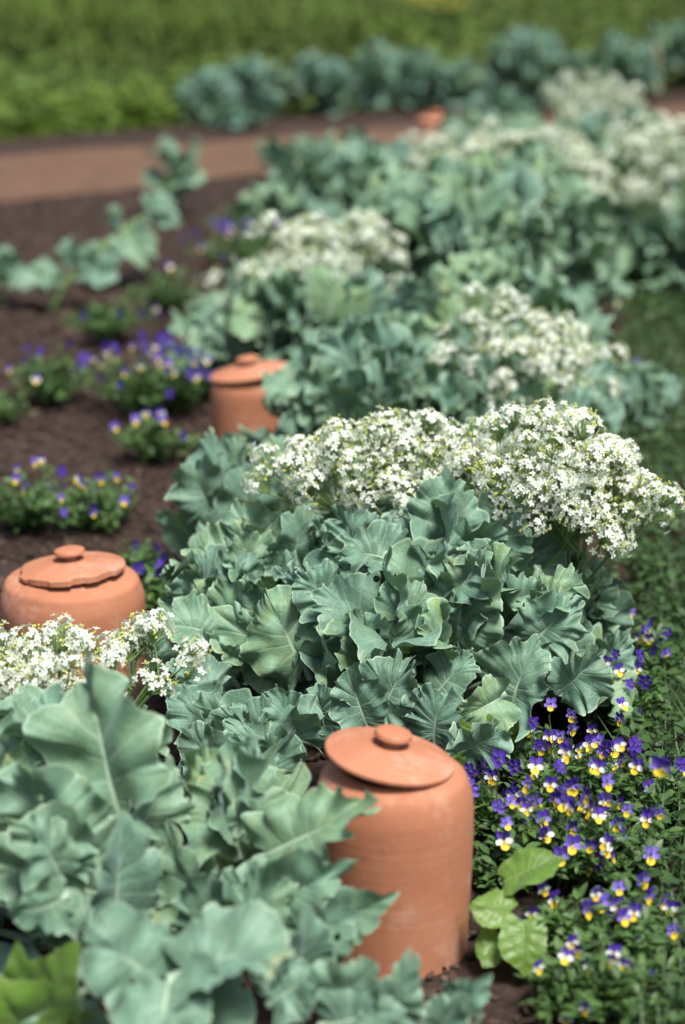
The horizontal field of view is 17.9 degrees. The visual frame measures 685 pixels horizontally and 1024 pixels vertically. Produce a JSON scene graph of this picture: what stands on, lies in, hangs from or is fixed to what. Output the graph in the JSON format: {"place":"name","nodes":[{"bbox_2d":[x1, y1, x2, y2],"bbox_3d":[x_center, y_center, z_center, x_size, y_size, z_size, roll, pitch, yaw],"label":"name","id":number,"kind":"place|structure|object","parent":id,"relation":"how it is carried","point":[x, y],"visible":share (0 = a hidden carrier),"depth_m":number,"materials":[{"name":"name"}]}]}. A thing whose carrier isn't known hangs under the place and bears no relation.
{"place":"outdoors","nodes":[
{"label":"outdoors","id":0,"kind":"place"},
{"bbox_2d":[0,173,684,1023],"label":"planting bed soil","id":1,"kind":"structure","parent":0,"point":[512,989],"depth_m":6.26,"materials":[{"name":"brown soil"}]},
{"bbox_2d":[0,245,22,304],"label":"young cabbage","id":2,"kind":"object","parent":1,"relation":"on","point":[10,259],"visible":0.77,"depth_m":7.97,"materials":[{"name":"green plant"}]},
{"bbox_2d":[0,390,36,423],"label":"viola","id":3,"kind":"object","parent":1,"relation":"on","point":[6,416],"visible":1,"depth_m":6.42,"materials":[{"name":"green plant"}]},
{"bbox_2d":[0,940,93,1023],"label":"broad leaved weed","id":4,"kind":"object","parent":1,"relation":"on","point":[53,990],"visible":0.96,"depth_m":2.99,"materials":[{"name":"green plant"}]},
{"bbox_2d":[0,454,99,533],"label":"viola","id":5,"kind":"object","parent":1,"relation":"on","point":[36,518],"visible":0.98,"depth_m":5.46,"materials":[{"name":"green plant"}]},
{"bbox_2d":[5,340,99,404],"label":"viola","id":6,"kind":"object","parent":1,"relation":"on","point":[53,391],"visible":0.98,"depth_m":6.63,"materials":[{"name":"green plant"}]},
{"bbox_2d":[8,235,118,310],"bbox_3d":[-1.006,-0.855,7.857,0.403,0.290,0.179,0,18,0],"label":"young cabbage","id":7,"kind":"object","parent":1,"relation":"on","point":[45,273],"visible":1,"depth_m":7.85,"materials":[{"name":"green plant"}]},
{"bbox_2d":[0,545,145,687],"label":"clay forcing pot","id":8,"kind":"object","parent":1,"relation":"on","point":[102,591],"visible":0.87,"depth_m":4.46,"materials":[{"name":"ceramic"}]},
{"bbox_2d":[39,470,140,533],"bbox_3d":[-0.639,-0.027,5.483,0.251,0.166,0.283,0,18,0],"label":"viola","id":9,"kind":"object","parent":1,"relation":"on","point":[108,514],"visible":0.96,"depth_m":5.46,"materials":[{"name":"green plant"}]},
{"bbox_2d":[0,608,211,775],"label":"sea kale","id":10,"kind":"object","parent":1,"relation":"on","point":[39,667],"visible":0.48,"depth_m":3.73,"materials":[{"name":"white plant"}]},
{"bbox_2d":[56,296,160,342],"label":"viola","id":11,"kind":"object","parent":1,"relation":"on","point":[110,325],"visible":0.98,"depth_m":7.40,"materials":[{"name":"green plant"}]},
{"bbox_2d":[82,186,181,284],"bbox_3d":[-0.803,-1.035,8.260,0.389,0.379,0.260,-5,19,-16],"label":"young cabbage","id":12,"kind":"object","parent":1,"relation":"on","point":[139,241],"visible":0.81,"depth_m":8.24,"materials":[{"name":"green plant"}]},
{"bbox_2d":[114,538,166,578],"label":"viola","id":13,"kind":"object","parent":1,"relation":"on","point":[145,555],"visible":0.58,"depth_m":5.15,"materials":[{"name":"green plant"}]},
{"bbox_2d":[0,639,294,1023],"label":"sea kale","id":14,"kind":"object","parent":1,"relation":"on","point":[93,801],"visible":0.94,"depth_m":3.17,"materials":[{"name":"green plant"}]},
{"bbox_2d":[79,328,217,414],"bbox_3d":[-0.579,-0.411,6.508,0.433,0.263,0.420,0,18,0],"label":"viola","id":15,"kind":"object","parent":1,"relation":"on","point":[150,389],"visible":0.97,"depth_m":6.49,"materials":[{"name":"green plant"}]},
{"bbox_2d":[131,558,170,611],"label":"viola","id":16,"kind":"object","parent":1,"relation":"on","point":[155,592],"visible":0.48,"depth_m":4.91,"materials":[{"name":"green plant"}]},
{"bbox_2d":[105,407,201,462],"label":"viola","id":17,"kind":"object","parent":1,"relation":"on","point":[155,439],"visible":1,"depth_m":6.05,"materials":[{"name":"green plant"}]},
{"bbox_2d":[121,262,206,313],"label":"viola","id":18,"kind":"object","parent":1,"relation":"on","point":[172,300],"visible":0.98,"depth_m":7.81,"materials":[{"name":"green plant"}]},
{"bbox_2d":[138,136,206,211],"bbox_3d":[-0.757,-1.494,9.680,0.306,0.362,0.176,0,18,0],"label":"young cabbage","id":19,"kind":"object","parent":1,"relation":"on","point":[173,158],"visible":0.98,"depth_m":9.67,"materials":[{"name":"green plant"}]},
{"bbox_2d":[152,346,208,412],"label":"viola","id":20,"kind":"object","parent":1,"relation":"on","point":[190,351],"visible":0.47,"depth_m":6.57,"materials":[{"name":"green plant"}]},
{"bbox_2d":[159,288,277,375],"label":"sea kale","id":21,"kind":"object","parent":1,"relation":"on","point":[197,316],"visible":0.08,"depth_m":6.95,"materials":[{"name":"green plant"}]},
{"bbox_2d":[200,194,279,236],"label":"viola","id":22,"kind":"object","parent":1,"relation":"on","point":[232,220],"visible":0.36,"depth_m":9.17,"materials":[{"name":"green plant"}]},
{"bbox_2d":[149,498,346,774],"bbox_3d":[-0.143,0.270,4.214,0.519,0.450,0.934,0,18,0],"label":"sea kale","id":23,"kind":"object","parent":1,"relation":"on","point":[228,597],"visible":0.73,"depth_m":4.16,"materials":[{"name":"green plant"}]},
{"bbox_2d":[209,354,286,444],"bbox_3d":[-0.261,-0.293,6.108,0.224,0.303,0.222,0,18,0],"label":"clay forcing pot","id":24,"kind":"object","parent":1,"relation":"on","point":[237,393],"visible":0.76,"depth_m":6.01,"materials":[{"name":"ceramic"}]},
{"bbox_2d":[181,218,315,268],"bbox_3d":[-0.365,-1.064,8.610,0.548,0.206,0.529,0,18,0],"label":"viola","id":25,"kind":"object","parent":1,"relation":"on","point":[240,247],"visible":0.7,"depth_m":8.62,"materials":[{"name":"green plant"}]},
{"bbox_2d":[156,427,350,559],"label":"sea kale","id":26,"kind":"object","parent":1,"relation":"on","point":[207,477],"visible":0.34,"depth_m":4.97,"materials":[{"name":"green plant"}]},
{"bbox_2d":[183,208,415,369],"bbox_3d":[-0.111,-0.640,6.719,0.775,0.573,0.817,0,18,0],"label":"sea kale","id":27,"kind":"object","parent":1,"relation":"on","point":[277,306],"visible":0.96,"depth_m":6.64,"materials":[{"name":"green plant"}]},
{"bbox_2d":[153,728,492,1023],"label":"sea kale","id":28,"kind":"object","parent":1,"relation":"on","point":[260,826],"visible":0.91,"depth_m":3.17,"materials":[{"name":"green plant"}]},
{"bbox_2d":[228,126,420,242],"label":"sea kale","id":29,"kind":"object","parent":1,"relation":"on","point":[326,176],"visible":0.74,"depth_m":8.98,"materials":[{"name":"green plant"}]},
{"bbox_2d":[238,309,460,497],"bbox_3d":[0.113,-0.275,5.704,0.693,0.522,0.641,-11,21,-30],"label":"sea kale","id":30,"kind":"object","parent":1,"relation":"on","point":[355,367],"visible":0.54,"depth_m":5.53,"materials":[{"name":"green plant"}]},
{"bbox_2d":[240,405,517,523],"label":"sea kale","id":31,"kind":"object","parent":1,"relation":"on","point":[392,475],"visible":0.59,"depth_m":4.39,"materials":[{"name":"white plant"}]},
{"bbox_2d":[316,724,473,978],"bbox_3d":[0.082,0.522,3.466,0.255,0.384,0.255,0,18,0],"label":"clay forcing pot","id":32,"kind":"object","parent":1,"relation":"on","point":[411,841],"visible":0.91,"depth_m":3.37,"materials":[{"name":"ceramic"}]},
{"bbox_2d":[416,110,452,158],"bbox_3d":[0.448,-1.750,10.472,0.189,0.376,0.192,0,18,0],"label":"clay forcing pot","id":33,"kind":"object","parent":1,"relation":"on","point":[426,124],"visible":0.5,"depth_m":10.38,"materials":[{"name":"ceramic"}]},
{"bbox_2d":[315,154,570,305],"bbox_3d":[0.302,-0.819,7.100,0.872,0.680,0.876,0,18,0],"label":"sea kale","id":34,"kind":"object","parent":1,"relation":"on","point":[436,211],"visible":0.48,"depth_m":6.92,"materials":[{"name":"green plant"}]},
{"bbox_2d":[284,395,643,773],"bbox_3d":[0.270,0.129,4.214,0.797,0.668,0.916,-7,19,-20],"label":"sea kale","id":35,"kind":"object","parent":1,"relation":"on","point":[441,598],"visible":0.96,"depth_m":4.12,"materials":[{"name":"green plant"}]},
{"bbox_2d":[452,699,518,771],"bbox_3d":[0.262,0.425,4.077,0.146,0.155,0.034,0,18,0],"label":"broad leaved weed","id":36,"kind":"object","parent":1,"relation":"on","point":[460,758],"visible":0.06,"depth_m":4.07,"materials":[{"name":"green plant"}]},
{"bbox_2d":[351,281,629,505],"bbox_3d":[0.374,-0.303,5.679,0.758,0.623,0.779,10,20,27],"label":"sea kale","id":37,"kind":"object","parent":1,"relation":"on","point":[498,367],"visible":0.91,"depth_m":5.57,"materials":[{"name":"white plant"}]},
{"bbox_2d":[398,106,582,196],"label":"sea kale","id":38,"kind":"object","parent":1,"relation":"on","point":[457,133],"visible":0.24,"depth_m":9.80,"materials":[{"name":"green plant"}]},
{"bbox_2d":[472,828,529,891],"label":"viola","id":39,"kind":"object","parent":1,"relation":"on","point":[487,875],"visible":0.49,"depth_m":3.64,"materials":[{"name":"green plant"}]},
{"bbox_2d":[383,244,620,397],"bbox_3d":[0.407,-0.505,6.347,0.700,0.547,0.722,-12,22,-34],"label":"sea kale","id":40,"kind":"object","parent":1,"relation":"on","point":[430,298],"visible":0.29,"depth_m":6.24,"materials":[{"name":"green plant"}]},
{"bbox_2d":[464,748,545,853],"bbox_3d":[0.267,0.540,3.790,0.165,0.293,0.189,4,18,12],"label":"viola","id":41,"kind":"object","parent":1,"relation":"on","point":[487,816],"visible":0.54,"depth_m":3.77,"materials":[{"name":"green plant"}]},
{"bbox_2d":[469,848,567,975],"bbox_3d":[0.283,0.639,3.415,0.126,0.176,0.149,12,21,32],"label":"broad leaved weed","id":42,"kind":"object","parent":1,"relation":"on","point":[520,945],"visible":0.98,"depth_m":3.40,"materials":[{"name":"green plant"}]},
{"bbox_2d":[407,117,638,316],"bbox_3d":[0.611,-1.069,7.846,0.906,0.699,1.512,0,18,0],"label":"sea kale","id":43,"kind":"object","parent":1,"relation":"on","point":[535,174],"visible":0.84,"depth_m":7.36,"materials":[{"name":"green plant"}]},
{"bbox_2d":[486,724,571,790],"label":"viola","id":44,"kind":"object","parent":1,"relation":"on","point":[525,753],"visible":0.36,"depth_m":4.04,"materials":[{"name":"green plant"}]},
{"bbox_2d":[513,952,582,1014],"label":"viola","id":45,"kind":"object","parent":1,"relation":"on","point":[533,981],"visible":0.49,"depth_m":3.29,"materials":[{"name":"green plant"}]},
{"bbox_2d":[481,743,631,889],"bbox_3d":[0.363,0.506,3.656,0.261,0.282,0.266,0,18,0],"label":"viola","id":46,"kind":"object","parent":1,"relation":"on","point":[543,833],"visible":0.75,"depth_m":3.63,"materials":[{"name":"purple plant"}]},
{"bbox_2d":[516,881,604,968],"bbox_3d":[0.340,0.655,3.443,0.163,0.129,0.149,0,18,0],"label":"viola","id":47,"kind":"object","parent":1,"relation":"on","point":[558,915],"visible":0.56,"depth_m":3.42,"materials":[{"name":"green plant"}]},
{"bbox_2d":[507,696,658,815],"bbox_3d":[0.425,0.437,3.912,0.275,0.255,0.248,-12,22,-34],"label":"viola","id":48,"kind":"object","parent":1,"relation":"on","point":[582,771],"visible":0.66,"depth_m":3.91,"materials":[{"name":"green plant"}]},
{"bbox_2d":[519,927,673,1023],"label":"viola","id":49,"kind":"object","parent":1,"relation":"on","point":[589,1002],"visible":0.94,"depth_m":3.25,"materials":[{"name":"green plant"}]},
{"bbox_2d":[518,439,684,709],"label":"sea kale","id":50,"kind":"object","parent":1,"relation":"on","point":[598,605],"visible":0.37,"depth_m":4.26,"materials":[{"name":"white plant"}]},
{"bbox_2d":[578,193,629,274],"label":"sea kale","id":51,"kind":"object","parent":1,"relation":"on","point":[593,232],"visible":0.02,"depth_m":8.09,"materials":[{"name":"green plant"}]},
{"bbox_2d":[538,68,684,209],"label":"sea kale","id":52,"kind":"object","parent":1,"relation":"on","point":[588,119],"visible":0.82,"depth_m":9.71,"materials":[{"name":"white plant"}]},
{"bbox_2d":[545,755,684,976],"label":"viola","id":53,"kind":"object","parent":1,"relation":"on","point":[631,915],"visible":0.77,"depth_m":3.40,"materials":[{"name":"green plant"}]},
{"bbox_2d":[556,648,678,733],"bbox_3d":[0.540,0.338,4.298,0.268,0.204,0.277,-16,24,-40],"label":"viola","id":54,"kind":"object","parent":1,"relation":"on","point":[593,717],"visible":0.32,"depth_m":4.27,"materials":[{"name":"green plant"}]},
{"bbox_2d":[554,736,684,895],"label":"viola","id":55,"kind":"object","parent":1,"relation":"on","point":[609,876],"visible":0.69,"depth_m":3.62,"materials":[{"name":"green plant"}]},
{"bbox_2d":[594,109,684,297],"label":"sea kale","id":56,"kind":"object","parent":1,"relation":"on","point":[652,233],"visible":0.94,"depth_m":8.07,"materials":[{"name":"green plant"}]},
{"bbox_2d":[598,751,684,833],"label":"viola","id":57,"kind":"object","parent":1,"relation":"on","point":[649,786],"visible":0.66,"depth_m":3.89,"materials":[{"name":"green plant"}]},
{"bbox_2d":[598,362,684,437],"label":"sea kale","id":58,"kind":"object","parent":1,"relation":"on","point":[650,388],"visible":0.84,"depth_m":6.29,"materials":[{"name":"green plant"}]},
{"bbox_2d":[619,359,684,385],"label":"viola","id":59,"kind":"object","parent":1,"relation":"on","point":[621,371],"depth_m":6.67,"materials":[{"name":"green plant"}]},
{"bbox_2d":[626,608,683,684],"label":"viola","id":60,"kind":"object","parent":1,"relation":"on","point":[649,647],"visible":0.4,"depth_m":4.49,"materials":[{"name":"green plant"}]},
{"bbox_2d":[0,104,684,202],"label":"path","id":61,"kind":"structure","parent":0,"point":[37,175],"depth_m":11.09,"materials":[{"name":"brown gravel"}]},
{"bbox_2d":[460,81,540,118],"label":"cabbage plant","id":62,"kind":"object","parent":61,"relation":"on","point":[507,101],"visible":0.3,"depth_m":11.96,"materials":[{"name":"green plant"}]},
{"bbox_2d":[0,88,684,155],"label":"soil strip","id":63,"kind":"object","parent":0,"point":[286,125],"visible":0.52,"depth_m":12.35,"materials":[{"name":"brown soil"}]},
{"bbox_2d":[173,66,241,122],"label":"cabbage plant","id":64,"kind":"object","parent":63,"relation":"on","point":[198,93],"visible":0.65,"depth_m":12.47,"materials":[{"name":"green plant"}]},
{"bbox_2d":[201,99,265,129],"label":"cabbage plant","id":65,"kind":"object","parent":63,"relation":"on","point":[241,115],"visible":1,"depth_m":12.34,"materials":[{"name":"green plant"}]},
{"bbox_2d":[218,54,292,121],"bbox_3d":[-0.505,-2.495,12.751,0.488,0.403,0.582,-12,22,-33],"label":"cabbage plant","id":66,"kind":"object","parent":63,"relation":"on","point":[266,80],"visible":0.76,"depth_m":12.58,"materials":[{"name":"green plant"}]},
{"bbox_2d":[284,50,368,115],"bbox_3d":[-0.108,-2.539,12.933,0.583,0.406,0.480,0,18,0],"label":"cabbage plant","id":67,"kind":"object","parent":63,"relation":"on","point":[336,98],"visible":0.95,"depth_m":12.85,"materials":[{"name":"green plant"}]},
{"bbox_2d":[339,36,409,112],"bbox_3d":[0.162,-2.634,13.120,0.506,0.478,0.599,0,18,0],"label":"cabbage plant","id":68,"kind":"object","parent":63,"relation":"on","point":[378,56],"visible":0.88,"depth_m":12.96,"materials":[{"name":"green plant"}]},
{"bbox_2d":[392,46,454,109],"bbox_3d":[0.431,-2.625,13.181,0.517,0.412,0.464,10,21,29],"label":"cabbage plant","id":69,"kind":"object","parent":63,"relation":"on","point":[415,88],"visible":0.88,"depth_m":13.07,"materials":[{"name":"green plant"}]},
{"bbox_2d":[431,53,488,108],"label":"cabbage plant","id":70,"kind":"object","parent":63,"relation":"on","point":[466,78],"visible":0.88,"depth_m":13.08,"materials":[{"name":"green plant"}]},
{"bbox_2d":[483,23,572,104],"bbox_3d":[1.077,-2.708,13.167,0.651,0.531,0.805,0,18,0],"label":"cabbage plant","id":71,"kind":"object","parent":63,"relation":"on","point":[527,56],"visible":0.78,"depth_m":13.08,"materials":[{"name":"green plant"}]},
{"bbox_2d":[551,49,619,100],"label":"cabbage plant","id":72,"kind":"object","parent":63,"relation":"on","point":[579,66],"visible":0.47,"depth_m":13.41,"materials":[{"name":"green plant"}]},
{"bbox_2d":[584,27,664,98],"bbox_3d":[1.741,-2.787,13.568,0.552,0.489,0.541,0,18,0],"label":"cabbage plant","id":73,"kind":"object","parent":63,"relation":"on","point":[628,60],"visible":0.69,"depth_m":13.47,"materials":[{"name":"green plant"}]},
{"bbox_2d":[654,45,660,91],"bbox_3d":[2.021,-2.822,13.945,0.041,0.350,0.024,-5,18,2],"label":"wooden stake","id":74,"kind":"object","parent":63,"relation":"on","point":[658,57],"visible":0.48,"depth_m":13.91,"materials":[{"name":"brown wood"}]},
{"bbox_2d":[0,0,684,408],"bbox_3d":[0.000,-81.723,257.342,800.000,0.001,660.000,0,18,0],"label":"ground","id":75,"kind":"structure","parent":0,"point":[344,56],"depth_m":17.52,"materials":[{"name":"green plant"}]},
{"bbox_2d":[364,0,468,49],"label":"yellow wildflower","id":76,"kind":"object","parent":75,"relation":"on","point":[433,11],"visible":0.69,"depth_m":16.70,"materials":[{"name":"green plant"}]},
{"bbox_2d":[563,131,684,1023],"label":"ground cover","id":77,"kind":"object","parent":75,"relation":"on","point":[671,558],"visible":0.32,"depth_m":4.92,"materials":[{"name":"green plant"}]},
{"bbox_2d":[646,20,684,88],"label":"cabbage plant","id":78,"kind":"object","parent":75,"relation":"on","point":[669,38],"visible":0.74,"depth_m":14.09,"materials":[{"name":"green plant"}]}
]}

